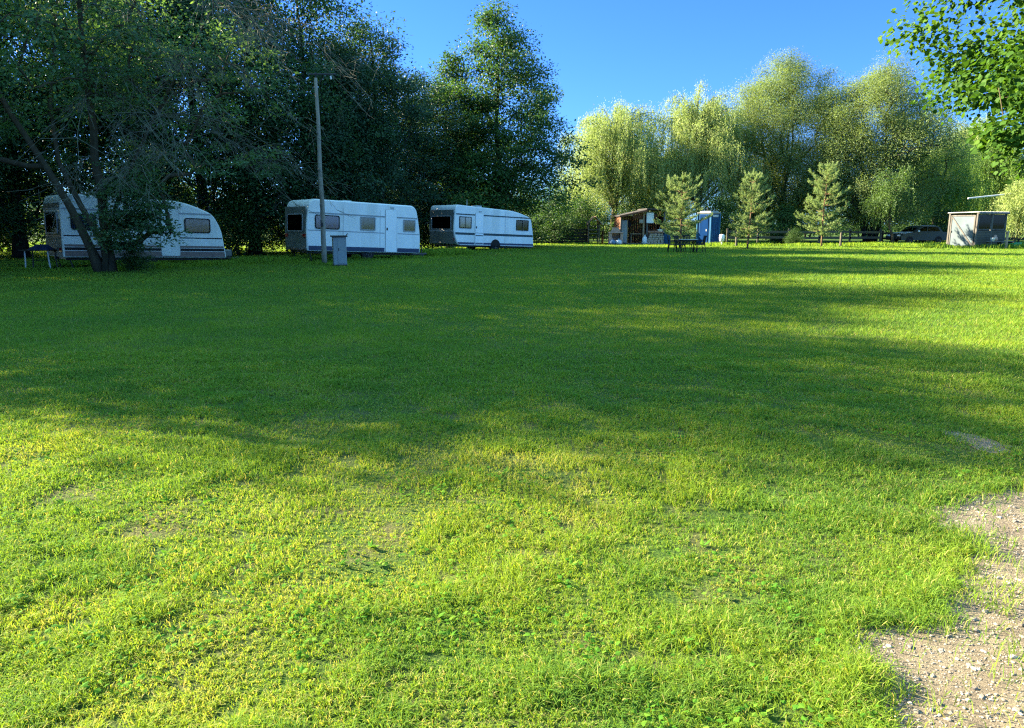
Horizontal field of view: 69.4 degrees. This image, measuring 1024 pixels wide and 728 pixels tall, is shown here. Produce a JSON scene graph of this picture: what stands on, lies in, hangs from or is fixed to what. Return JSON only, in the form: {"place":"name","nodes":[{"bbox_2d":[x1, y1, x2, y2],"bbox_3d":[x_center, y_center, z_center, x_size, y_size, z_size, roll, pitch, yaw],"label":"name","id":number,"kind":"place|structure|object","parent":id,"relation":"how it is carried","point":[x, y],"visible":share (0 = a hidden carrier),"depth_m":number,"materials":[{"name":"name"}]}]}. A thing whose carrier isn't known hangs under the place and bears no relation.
{"place":"outdoors","nodes":[
{"label":"outdoors","id":0,"kind":"place"},
{"bbox_2d":[0,224,1023,727],"bbox_3d":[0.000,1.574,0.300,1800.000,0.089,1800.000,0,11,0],"label":"ground","id":1,"kind":"structure","parent":0,"point":[396,528],"depth_m":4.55,"materials":[{"name":"green plant"}]},
{"bbox_2d":[0,199,44,253],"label":"shrub","id":2,"kind":"object","parent":1,"relation":"on","point":[5,242],"visible":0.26,"depth_m":36.76,"materials":[{"name":"green plant"}]},
{"bbox_2d":[0,196,45,252],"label":"shrub","id":3,"kind":"object","parent":1,"relation":"on","point":[37,239],"visible":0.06,"depth_m":40.51,"materials":[{"name":"green plant"}]},
{"bbox_2d":[0,1,59,237],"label":"alder tree","id":4,"kind":"object","parent":1,"relation":"on","point":[7,172],"visible":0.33,"depth_m":32.38,"materials":[{"name":"green plant"}]},
{"bbox_2d":[18,249,57,267],"bbox_3d":[-16.608,-3.685,26.052,1.050,0.679,0.700,-1,11,-6],"label":"trestle table","id":5,"kind":"object","parent":1,"relation":"on","point":[48,260],"visible":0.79,"depth_m":25.86,"materials":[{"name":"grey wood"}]},
{"bbox_2d":[28,244,53,249],"bbox_3d":[-16.563,-4.114,26.002,0.680,0.181,0.480,0,11,0],"label":"folded cover","id":6,"kind":"object","parent":5,"relation":"on","point":[42,247],"visible":1,"depth_m":25.83,"materials":[{"name":"blue fabric"}]},
{"bbox_2d":[23,181,63,235],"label":"shrub","id":7,"kind":"object","parent":1,"relation":"on","point":[40,208],"depth_m":81.71,"materials":[{"name":"green plant"}]},
{"bbox_2d":[0,0,138,257],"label":"alder tree","id":8,"kind":"object","parent":1,"relation":"on","point":[20,242],"visible":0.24,"depth_m":33.54,"materials":[{"name":"green plant"}]},
{"bbox_2d":[0,0,188,231],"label":"alder tree","id":9,"kind":"object","parent":1,"relation":"on","point":[44,186],"visible":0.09,"depth_m":34.46,"materials":[{"name":"green plant"}]},
{"bbox_2d":[0,0,264,207],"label":"alder tree","id":10,"kind":"object","parent":1,"relation":"on","point":[72,145],"visible":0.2,"depth_m":32.93,"materials":[{"name":"green plant"}]},
{"bbox_2d":[114,245,155,271],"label":"shrub","id":11,"kind":"object","parent":1,"relation":"on","point":[133,260],"visible":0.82,"depth_m":24.60,"materials":[{"name":"green plant"}]},
{"bbox_2d":[43,194,234,267],"bbox_3d":[-13.920,-5.087,28.622,2.196,2.656,6.846,11,13,44],"label":"caravan","id":12,"kind":"object","parent":1,"relation":"on","point":[204,241],"visible":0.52,"depth_m":27.86,"materials":[{"name":"beige paint"}]},
{"bbox_2d":[44,211,57,233],"bbox_3d":[-16.341,-5.019,26.201,1.500,0.780,0.033,11,13,44],"label":"window","id":13,"kind":"structure","parent":12,"relation":"in","point":[49,220],"depth_m":26.18,"materials":[{"name":"black glass"}]},
{"bbox_2d":[70,214,96,229],"bbox_3d":[-15.039,-4.987,25.964,0.028,0.560,0.820,11,13,44],"label":"window","id":14,"kind":"structure","parent":12,"relation":"in","point":[73,227],"depth_m":25.96,"materials":[{"name":"black glass"}]},
{"bbox_2d":[160,209,180,255],"bbox_3d":[-12.970,-4.993,28.058,0.044,1.780,0.710,11,13,44],"label":"door","id":15,"kind":"structure","parent":12,"relation":"in","point":[168,250],"depth_m":28.12,"materials":[{"name":"beige paint"}]},
{"bbox_2d":[184,218,210,232],"bbox_3d":[-12.226,-5.378,28.753,0.028,0.560,1.000,11,13,44],"label":"window","id":16,"kind":"structure","parent":12,"relation":"in","point":[194,225],"depth_m":28.75,"materials":[{"name":"grey glass"}]},
{"bbox_2d":[55,0,312,231],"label":"alder tree","id":17,"kind":"object","parent":1,"relation":"on","point":[206,186],"visible":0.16,"depth_m":35.41,"materials":[{"name":"green plant"}]},
{"bbox_2d":[165,178,224,242],"bbox_3d":[-17.925,-8.319,41.510,5.321,4.671,5.934,1,11,7],"label":"shrub","id":18,"kind":"object","parent":1,"relation":"on","point":[189,193],"visible":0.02,"depth_m":40.56,"materials":[{"name":"green plant"}]},
{"bbox_2d":[0,0,390,272],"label":"leaning tree","id":19,"kind":"object","parent":1,"relation":"on","point":[89,86],"visible":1,"depth_m":23.47,"materials":[{"name":"green plant"}]},
{"bbox_2d":[207,187,284,255],"bbox_3d":[-13.553,-6.897,36.607,4.112,3.609,4.585,-7,13,-34],"label":"shrub","id":20,"kind":"object","parent":1,"relation":"on","point":[233,244],"visible":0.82,"depth_m":35.78,"materials":[{"name":"green plant"}]},
{"bbox_2d":[138,0,354,254],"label":"alder tree","id":21,"kind":"object","parent":1,"relation":"on","point":[250,183],"visible":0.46,"depth_m":34.72,"materials":[{"name":"green plant"}]},
{"bbox_2d":[261,196,300,252],"bbox_3d":[-12.056,-7.654,39.985,4.354,3.822,4.855,-2,11,-11],"label":"shrub","id":22,"kind":"object","parent":1,"relation":"on","point":[281,231],"visible":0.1,"depth_m":39.53,"materials":[{"name":"green plant"}]},
{"bbox_2d":[204,0,409,235],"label":"alder tree","id":23,"kind":"object","parent":1,"relation":"on","point":[298,14],"visible":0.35,"depth_m":36.42,"materials":[{"name":"green plant"}]},
{"bbox_2d":[309,72,335,263],"bbox_3d":[-7.180,-7.419,28.706,1.020,7.420,0.255,0,11,0],"label":"utility pole","id":24,"kind":"object","parent":1,"relation":"on","point":[322,220],"visible":0.91,"depth_m":28.68,"materials":[{"name":"grey wood"}]},
{"bbox_2d":[330,233,347,265],"bbox_3d":[-6.571,-4.373,28.221,0.628,1.224,0.468,-4,11,-20],"label":"metal locker","id":25,"kind":"object","parent":1,"relation":"on","point":[339,250],"visible":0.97,"depth_m":28.05,"materials":[{"name":"grey metal"}]},
{"bbox_2d":[275,35,422,205],"bbox_3d":[-8.830,-11.136,37.899,7.293,11.078,7.536,2,11,10],"label":"ash tree","id":26,"kind":"object","parent":1,"relation":"on","point":[357,118],"visible":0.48,"depth_m":36.93,"materials":[{"name":"green plant"}]},
{"bbox_2d":[285,199,426,260],"bbox_3d":[-6.654,-5.979,33.469,6.671,2.652,2.246,-6,12,-40],"label":"caravan","id":27,"kind":"object","parent":1,"relation":"on","point":[371,229],"visible":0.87,"depth_m":32.06,"materials":[{"name":"white paint"}]},
{"bbox_2d":[287,213,302,231],"bbox_3d":[-9.201,-5.996,31.318,0.033,0.740,1.550,-6,12,-40],"label":"window","id":28,"kind":"structure","parent":27,"relation":"in","point":[294,221],"depth_m":31.29,"materials":[{"name":"black glass"}]},
{"bbox_2d":[315,214,339,229],"bbox_3d":[-7.755,-5.964,31.079,1.120,0.580,0.028,-6,12,-40],"label":"window","id":29,"kind":"structure","parent":27,"relation":"in","point":[331,222],"depth_m":31.15,"materials":[{"name":"grey glass"}]},
{"bbox_2d":[360,217,375,230],"bbox_3d":[-6.292,-6.129,32.296,0.740,0.580,0.028,-6,12,-40],"label":"window","id":30,"kind":"structure","parent":27,"relation":"in","point":[366,223],"depth_m":32.31,"materials":[{"name":"grey glass"}]},
{"bbox_2d":[385,209,396,251],"bbox_3d":[-5.406,-5.947,33.068,0.590,1.890,0.044,-6,12,-40],"label":"door","id":31,"kind":"structure","parent":27,"relation":"in","point":[390,215],"depth_m":33.07,"materials":[{"name":"white paint"}]},
{"bbox_2d":[403,219,415,231],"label":"window","id":32,"kind":"structure","parent":27,"relation":"in","point":[409,225],"depth_m":33.66,"materials":[{"name":"grey glass"}]},
{"bbox_2d":[309,87,425,202],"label":"alder tree","id":33,"kind":"object","parent":1,"relation":"on","point":[397,148],"visible":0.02,"depth_m":43.01,"materials":[{"name":"green plant"}]},
{"bbox_2d":[301,4,455,238],"bbox_3d":[-8.055,-12.616,40.325,8.938,13.138,8.650,7,13,34],"label":"ash tree","id":34,"kind":"object","parent":1,"relation":"on","point":[413,115],"visible":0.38,"depth_m":39.22,"materials":[{"name":"green plant"}]},
{"bbox_2d":[372,61,487,239],"bbox_3d":[-5.894,-12.408,44.695,9.201,11.078,8.905,-4,12,-20],"label":"ash tree","id":35,"kind":"object","parent":1,"relation":"on","point":[422,159],"visible":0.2,"depth_m":43.34,"materials":[{"name":"green plant"}]},
{"bbox_2d":[415,200,450,249],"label":"shrub","id":36,"kind":"object","parent":1,"relation":"on","point":[425,242],"visible":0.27,"depth_m":43.56,"materials":[{"name":"green plant"}]},
{"bbox_2d":[392,62,527,247],"bbox_3d":[-4.072,-13.261,47.444,9.374,11.698,9.089,-4,11,-18],"label":"oak tree","id":37,"kind":"object","parent":1,"relation":"on","point":[465,104],"visible":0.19,"depth_m":45.81,"materials":[{"name":"green plant"}]},
{"bbox_2d":[429,204,532,249],"bbox_3d":[-1.288,-7.880,42.777,7.161,2.874,2.246,-7,13,-44],"label":"caravan","id":38,"kind":"object","parent":1,"relation":"on","point":[471,227],"visible":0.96,"depth_m":40.92,"materials":[{"name":"white paint"}]},
{"bbox_2d":[431,216,450,229],"bbox_3d":[-3.860,-7.714,40.315,0.033,0.740,1.700,-7,13,-44],"label":"window","id":39,"kind":"structure","parent":38,"relation":"in","point":[437,222],"depth_m":40.31,"materials":[{"name":"black glass"}]},
{"bbox_2d":[459,216,471,227],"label":"window","id":40,"kind":"structure","parent":38,"relation":"in","point":[464,222],"depth_m":40.04,"materials":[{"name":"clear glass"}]},
{"bbox_2d":[475,213,483,244],"bbox_3d":[-1.795,-7.457,40.802,0.610,1.730,0.044,-7,13,-44],"label":"door","id":41,"kind":"structure","parent":38,"relation":"in","point":[479,217],"depth_m":40.79,"materials":[{"name":"white paint"}]},
{"bbox_2d":[516,220,528,230],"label":"window","id":42,"kind":"structure","parent":38,"relation":"in","point":[522,225],"depth_m":43.05,"materials":[{"name":"grey glass"}]},
{"bbox_2d":[399,0,608,248],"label":"oak tree","id":43,"kind":"object","parent":1,"relation":"on","point":[490,19],"visible":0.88,"depth_m":44.69,"materials":[{"name":"green plant"}]},
{"bbox_2d":[0,241,1023,271],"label":"tall grass","id":44,"kind":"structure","parent":1,"relation":"on","point":[452,251],"depth_m":34.37,"materials":[{"name":"green plant"}]},
{"bbox_2d":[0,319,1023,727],"bbox_3d":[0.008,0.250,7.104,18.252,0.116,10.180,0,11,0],"label":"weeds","id":45,"kind":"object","parent":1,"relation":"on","point":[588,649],"visible":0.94,"depth_m":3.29,"materials":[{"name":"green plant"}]},
{"bbox_2d":[511,189,542,218],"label":"shrub","id":46,"kind":"object","parent":1,"relation":"on","point":[527,199],"visible":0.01,"depth_m":86.91,"materials":[{"name":"green plant"}]},
{"bbox_2d":[509,197,554,245],"bbox_3d":[0.834,-10.057,52.289,4.595,4.034,5.125,5,12,24],"label":"shrub","id":47,"kind":"object","parent":1,"relation":"on","point":[539,222],"visible":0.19,"depth_m":51.32,"materials":[{"name":"green plant"}]},
{"bbox_2d":[533,229,587,242],"bbox_3d":[3.320,-9.883,57.145,5.317,1.250,0.140,0,11,0],"label":"board fence","id":48,"kind":"object","parent":1,"relation":"on","point":[571,236],"visible":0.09,"depth_m":57.11,"materials":[{"name":"brown wood"}]},
{"bbox_2d":[531,192,592,243],"bbox_3d":[3.679,-11.067,56.940,5.394,4.246,4.837,-2,11,-13],"label":"shrub","id":49,"kind":"object","parent":1,"relation":"on","point":[555,225],"visible":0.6,"depth_m":56.37,"materials":[{"name":"green plant"}]},
{"bbox_2d":[524,172,602,240],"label":"shrub","id":50,"kind":"object","parent":1,"relation":"on","point":[563,188],"visible":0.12,"depth_m":67.29,"materials":[{"name":"green plant"}]},
{"bbox_2d":[551,191,615,242],"bbox_3d":[5.992,-11.558,59.169,5.079,4.459,5.664,4,11,20],"label":"shrub","id":51,"kind":"object","parent":1,"relation":"on","point":[582,205],"visible":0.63,"depth_m":58.14,"materials":[{"name":"green plant"}]},
{"bbox_2d":[585,216,603,243],"bbox_3d":[6.324,-10.235,56.584,1.276,2.102,1.500,0,11,0],"label":"climbing frame","id":52,"kind":"object","parent":1,"relation":"on","point":[597,229],"visible":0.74,"depth_m":56.15,"materials":[{"name":"brown wood"}]},
{"bbox_2d":[562,179,637,237],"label":"shrub","id":53,"kind":"object","parent":1,"relation":"on","point":[604,214],"visible":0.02,"depth_m":79.25,"materials":[{"name":"green plant"}]},
{"bbox_2d":[608,228,623,243],"bbox_3d":[7.824,-9.671,55.878,1.100,1.258,0.700,0,11,0],"label":"brick barbecue","id":54,"kind":"object","parent":1,"relation":"on","point":[615,234],"visible":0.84,"depth_m":55.63,"materials":[{"name":"grey brick"}]},
{"bbox_2d":[553,96,680,230],"bbox_3d":[8.938,-16.559,63.333,11.262,12.253,11.979,7,13,32],"label":"weeping willow","id":55,"kind":"object","parent":1,"relation":"on","point":[619,154],"visible":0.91,"depth_m":61.53,"materials":[{"name":"green plant"}]},
{"bbox_2d":[606,190,670,241],"bbox_3d":[10.457,-12.228,62.128,5.321,4.671,5.934,-8,13,-37],"label":"shrub","id":56,"kind":"object","parent":1,"relation":"on","point":[638,200],"visible":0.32,"depth_m":61.22,"materials":[{"name":"green plant"}]},
{"bbox_2d":[612,208,667,243],"bbox_3d":[9.860,-10.651,57.241,3.741,2.674,3.410,0,11,-2],"label":"open hut","id":57,"kind":"object","parent":1,"relation":"on","point":[638,231],"visible":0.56,"depth_m":58.46,"materials":[{"name":"brown wood"}]},
{"bbox_2d":[622,220,627,242],"bbox_3d":[8.499,-10.081,56.369,0.528,1.740,0.591,0,11,0],"label":"tall cabinet","id":58,"kind":"object","parent":57,"relation":"on","point":[625,226],"visible":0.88,"depth_m":56.06,"materials":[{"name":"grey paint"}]},
{"bbox_2d":[646,212,653,222],"bbox_3d":[10.421,-11.022,55.751,0.600,0.830,0.053,0,11,0],"label":"notice board","id":59,"kind":"object","parent":57,"relation":"attached to","point":[649,217],"visible":1,"depth_m":55.74,"materials":[{"name":"white paper"}]},
{"bbox_2d":[642,235,646,243],"bbox_3d":[10.003,-9.374,55.731,0.440,0.730,0.429,0,11,0],"label":"white sack","id":60,"kind":"object","parent":1,"relation":"on","point":[644,239],"visible":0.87,"depth_m":55.59,"materials":[{"name":"white plastic"}]},
{"bbox_2d":[646,233,663,243],"bbox_3d":[10.854,-9.480,55.655,1.489,0.942,0.491,0,11,0],"label":"stone shelf","id":61,"kind":"object","parent":1,"relation":"on","point":[653,238],"visible":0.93,"depth_m":55.50,"materials":[{"name":"grey stone"}]},
{"bbox_2d":[618,148,703,227],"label":"weeping willow","id":62,"kind":"object","parent":1,"relation":"on","point":[647,196],"visible":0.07,"depth_m":67.25,"materials":[{"name":"green plant"}]},
{"bbox_2d":[631,204,694,235],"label":"shrub","id":63,"kind":"object","parent":1,"relation":"on","point":[667,231],"visible":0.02,"depth_m":83.88,"materials":[{"name":"green plant"}]},
{"bbox_2d":[663,233,670,243],"bbox_3d":[11.627,-9.419,55.671,0.620,0.840,0.620,0,11,0],"label":"barrel","id":64,"kind":"object","parent":1,"relation":"on","point":[665,239],"visible":0.59,"depth_m":55.42,"materials":[{"name":"blue plastic"}]},
{"bbox_2d":[667,235,677,251],"bbox_3d":[8.850,-6.628,40.836,0.587,0.924,0.558,4,11,18],"label":"garden chair","id":65,"kind":"object","parent":1,"relation":"on","point":[671,244],"visible":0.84,"depth_m":40.71,"materials":[{"name":"black plastic"}]},
{"bbox_2d":[673,236,686,252],"bbox_3d":[9.150,-6.535,40.351,0.558,0.924,0.587,-9,14,-39],"label":"garden chair","id":66,"kind":"object","parent":1,"relation":"on","point":[676,240],"visible":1,"depth_m":40.36,"materials":[{"name":"black plastic"}]},
{"bbox_2d":[653,171,712,238],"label":"young pine","id":67,"kind":"object","parent":1,"relation":"on","point":[682,206],"visible":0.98,"depth_m":47.82,"materials":[{"name":"green plant"}]},
{"bbox_2d":[682,235,692,251],"bbox_3d":[9.857,-6.779,41.631,0.558,0.924,0.587,0,11,0],"label":"garden chair","id":68,"kind":"object","parent":1,"relation":"on","point":[686,236],"visible":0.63,"depth_m":41.80,"materials":[{"name":"black plastic"}]},
{"bbox_2d":[679,239,697,252],"bbox_3d":[9.696,-6.519,40.801,0.950,0.719,0.800,0,11,0],"label":"garden table","id":69,"kind":"object","parent":1,"relation":"on","point":[682,240],"visible":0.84,"depth_m":40.44,"materials":[{"name":"black plastic"}]},
{"bbox_2d":[693,235,706,251],"bbox_3d":[10.381,-6.618,40.784,0.587,0.924,0.558,-1,11,-7],"label":"garden chair","id":70,"kind":"object","parent":1,"relation":"on","point":[704,240],"visible":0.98,"depth_m":40.68,"materials":[{"name":"black plastic"}]},
{"bbox_2d":[639,79,773,241],"bbox_3d":[16.228,-17.192,63.040,11.582,13.597,12.135,2,11,10],"label":"weeping willow","id":71,"kind":"object","parent":1,"relation":"on","point":[706,137],"visible":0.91,"depth_m":60.78,"materials":[{"name":"green plant"}]},
{"bbox_2d":[696,207,720,243],"bbox_3d":[14.441,-10.143,54.374,1.240,2.750,1.240,-10,14,-41],"label":"portable toilet","id":72,"kind":"object","parent":1,"relation":"on","point":[709,228],"visible":0.69,"depth_m":54.00,"materials":[{"name":"blue plastic"}]},
{"bbox_2d":[699,215,708,242],"bbox_3d":[14.002,-9.876,54.040,0.047,1.990,0.713,-10,14,-41],"label":"door","id":73,"kind":"structure","parent":72,"relation":"in","point":[703,230],"depth_m":54.00,"materials":[{"name":"blue plastic"}]},
{"bbox_2d":[682,194,751,241],"bbox_3d":[16.303,-11.639,59.920,5.394,4.246,4.837,-1,11,-5],"label":"shrub","id":74,"kind":"object","parent":1,"relation":"on","point":[724,227],"visible":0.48,"depth_m":59.23,"materials":[{"name":"green plant"}]},
{"bbox_2d":[719,234,724,243],"bbox_3d":[14.971,-8.876,52.772,0.375,0.860,0.375,11,15,44],"label":"wash stand","id":75,"kind":"object","parent":1,"relation":"on","point":[721,237],"visible":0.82,"depth_m":52.62,"materials":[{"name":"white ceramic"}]},
{"bbox_2d":[705,161,796,236],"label":"shrub","id":76,"kind":"object","parent":1,"relation":"on","point":[761,229],"visible":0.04,"depth_m":77.65,"materials":[{"name":"green plant"}]},
{"bbox_2d":[728,169,775,248],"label":"young pine","id":77,"kind":"object","parent":1,"relation":"on","point":[755,208],"visible":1,"depth_m":45.78,"materials":[{"name":"green plant"}]},
{"bbox_2d":[759,201,810,242],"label":"shrub","id":78,"kind":"object","parent":1,"relation":"on","point":[785,224],"visible":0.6,"depth_m":58.53,"materials":[{"name":"green plant"}]},
{"bbox_2d":[713,46,858,240],"bbox_3d":[24.037,-18.893,64.309,14.212,16.544,13.530,0,11,0],"label":"olive willow","id":79,"kind":"object","parent":1,"relation":"on","point":[785,164],"visible":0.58,"depth_m":61.70,"materials":[{"name":"green plant"}]},
{"bbox_2d":[784,227,806,243],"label":"shrub","id":80,"kind":"object","parent":1,"relation":"on","point":[795,238],"visible":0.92,"depth_m":54.12,"materials":[{"name":"green plant"}]},
{"bbox_2d":[726,229,881,243],"bbox_3d":[22.175,-9.676,56.167,11.782,1.200,0.160,0,11,0],"label":"rail fence","id":81,"kind":"object","parent":1,"relation":"on","point":[849,237],"visible":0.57,"depth_m":56.09,"materials":[{"name":"brown wood"}]},
{"bbox_2d":[775,199,851,236],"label":"shrub","id":82,"kind":"object","parent":1,"relation":"on","point":[824,227],"visible":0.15,"depth_m":81.16,"materials":[{"name":"green plant"}]},
{"bbox_2d":[793,160,850,245],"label":"young pine","id":83,"kind":"object","parent":1,"relation":"on","point":[825,189],"visible":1,"depth_m":49.66,"materials":[{"name":"green plant"}]},
{"bbox_2d":[826,177,902,236],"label":"shrub","id":84,"kind":"object","parent":1,"relation":"on","point":[855,226],"visible":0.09,"depth_m":85.42,"materials":[{"name":"green plant"}]},
{"bbox_2d":[856,161,927,242],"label":"birch tree","id":85,"kind":"object","parent":1,"relation":"on","point":[897,191],"visible":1,"depth_m":54.73,"materials":[{"name":"green plant"}]},
{"bbox_2d":[798,49,988,242],"bbox_3d":[30.165,-17.475,59.834,14.438,15.460,13.407,7,13,32],"label":"olive willow","id":86,"kind":"object","parent":1,"relation":"on","point":[894,151],"visible":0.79,"depth_m":57.52,"materials":[{"name":"green plant"}]},
{"bbox_2d":[885,225,946,242],"bbox_3d":[31.171,-9.954,56.954,4.210,1.412,1.870,-2,11,-12],"label":"parked car","id":87,"kind":"object","parent":1,"relation":"on","point":[921,234],"visible":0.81,"depth_m":56.33,"materials":[{"name":"paint"}]},
{"bbox_2d":[877,206,956,231],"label":"shrub","id":88,"kind":"object","parent":1,"relation":"on","point":[897,229],"visible":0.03,"depth_m":74.03,"materials":[{"name":"green plant"}]},
{"bbox_2d":[915,205,957,242],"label":"shrub","id":89,"kind":"object","parent":1,"relation":"on","point":[943,224],"visible":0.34,"depth_m":60.53,"materials":[{"name":"green plant"}]},
{"bbox_2d":[890,138,997,240],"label":"weeping willow","id":90,"kind":"object","parent":1,"relation":"on","point":[965,192],"visible":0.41,"depth_m":64.57,"materials":[{"name":"green plant"}]},
{"bbox_2d":[908,200,981,225],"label":"shrub","id":91,"kind":"object","parent":1,"relation":"on","point":[960,210],"visible":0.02,"depth_m":72.46,"materials":[{"name":"green plant"}]},
{"bbox_2d":[878,0,1023,184],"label":"broadleaf tree","id":92,"kind":"object","parent":1,"relation":"on","point":[1002,84],"visible":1,"depth_m":16.38,"materials":[{"name":"green plant"}]},
{"bbox_2d":[881,230,1023,241],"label":"rail fence","id":93,"kind":"object","parent":1,"relation":"on","point":[1018,238],"visible":0.26,"depth_m":58.09,"materials":[{"name":"brown wood"}]},
{"bbox_2d":[946,211,1010,246],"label":"garden shed","id":94,"kind":"structure","parent":1,"relation":"on","point":[972,228],"depth_m":47.88,"materials":[{"name":"grey wood"}]},
{"bbox_2d":[948,215,975,245],"bbox_3d":[29.221,-8.634,48.037,0.070,2.040,1.650,-5,12,-25],"label":"door","id":95,"kind":"structure","parent":94,"relation":"in","point":[962,227],"depth_m":48.04,"materials":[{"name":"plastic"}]},
{"bbox_2d":[978,214,991,229],"bbox_3d":[30.325,-9.108,47.425,1.265,0.980,0.028,-5,12,-25],"label":"window","id":96,"kind":"structure","parent":94,"relation":"in","point":[985,220],"depth_m":47.42,"materials":[{"name":"black glass"}]},
{"bbox_2d":[992,214,1005,229],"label":"window","id":97,"kind":"structure","parent":94,"relation":"in","point":[998,219],"depth_m":48.01,"materials":[{"name":"black glass"}]},
{"bbox_2d":[940,138,1023,230],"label":"weeping willow","id":98,"kind":"object","parent":1,"relation":"on","point":[1002,178],"visible":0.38,"depth_m":68.73,"materials":[{"name":"green plant"}]},
{"bbox_2d":[945,111,1022,208],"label":"weeping willow","id":99,"kind":"object","parent":1,"relation":"on","point":[984,120],"visible":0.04,"depth_m":76.31,"materials":[{"name":"green plant"}]},
{"bbox_2d":[985,241,1014,247],"bbox_3d":[31.322,-7.662,47.517,2.300,0.445,0.350,-4,12,-22],"label":"bench","id":100,"kind":"object","parent":1,"relation":"on","point":[990,242],"visible":0.58,"depth_m":47.24,"materials":[{"name":"brown wood"}]},
{"bbox_2d":[987,173,1023,244],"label":"weeping mulberry","id":101,"kind":"object","parent":1,"relation":"on","point":[1012,204],"visible":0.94,"depth_m":50.92,"materials":[{"name":"green plant"}]},
{"bbox_2d":[967,193,1013,198],"bbox_3d":[35.376,-11.897,51.609,7.456,0.790,0.153,-1,11,-5],"label":"pale pole","id":102,"kind":"object","parent":101,"relation":"attached to","point":[988,196],"visible":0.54,"depth_m":51.43,"materials":[{"name":"metal"}]},
{"bbox_2d":[1005,231,1009,247],"bbox_3d":[31.373,-7.850,46.888,0.300,1.100,0.120,-5,12,-22],"label":"standpipe post","id":103,"kind":"object","parent":1,"relation":"on","point":[1007,237],"visible":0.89,"depth_m":46.83,"materials":[{"name":"grey metal"}]},
{"bbox_2d":[2,0,1023,223],"label":"sky","id":104,"kind":"structure","parent":0,"point":[631,51],"materials":[{"name":"blue"}]},
{"bbox_2d":[833,430,1023,727],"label":"path","id":105,"kind":"structure","parent":0,"point":[977,701],"depth_m":2.89,"materials":[{"name":"beige gravel"}]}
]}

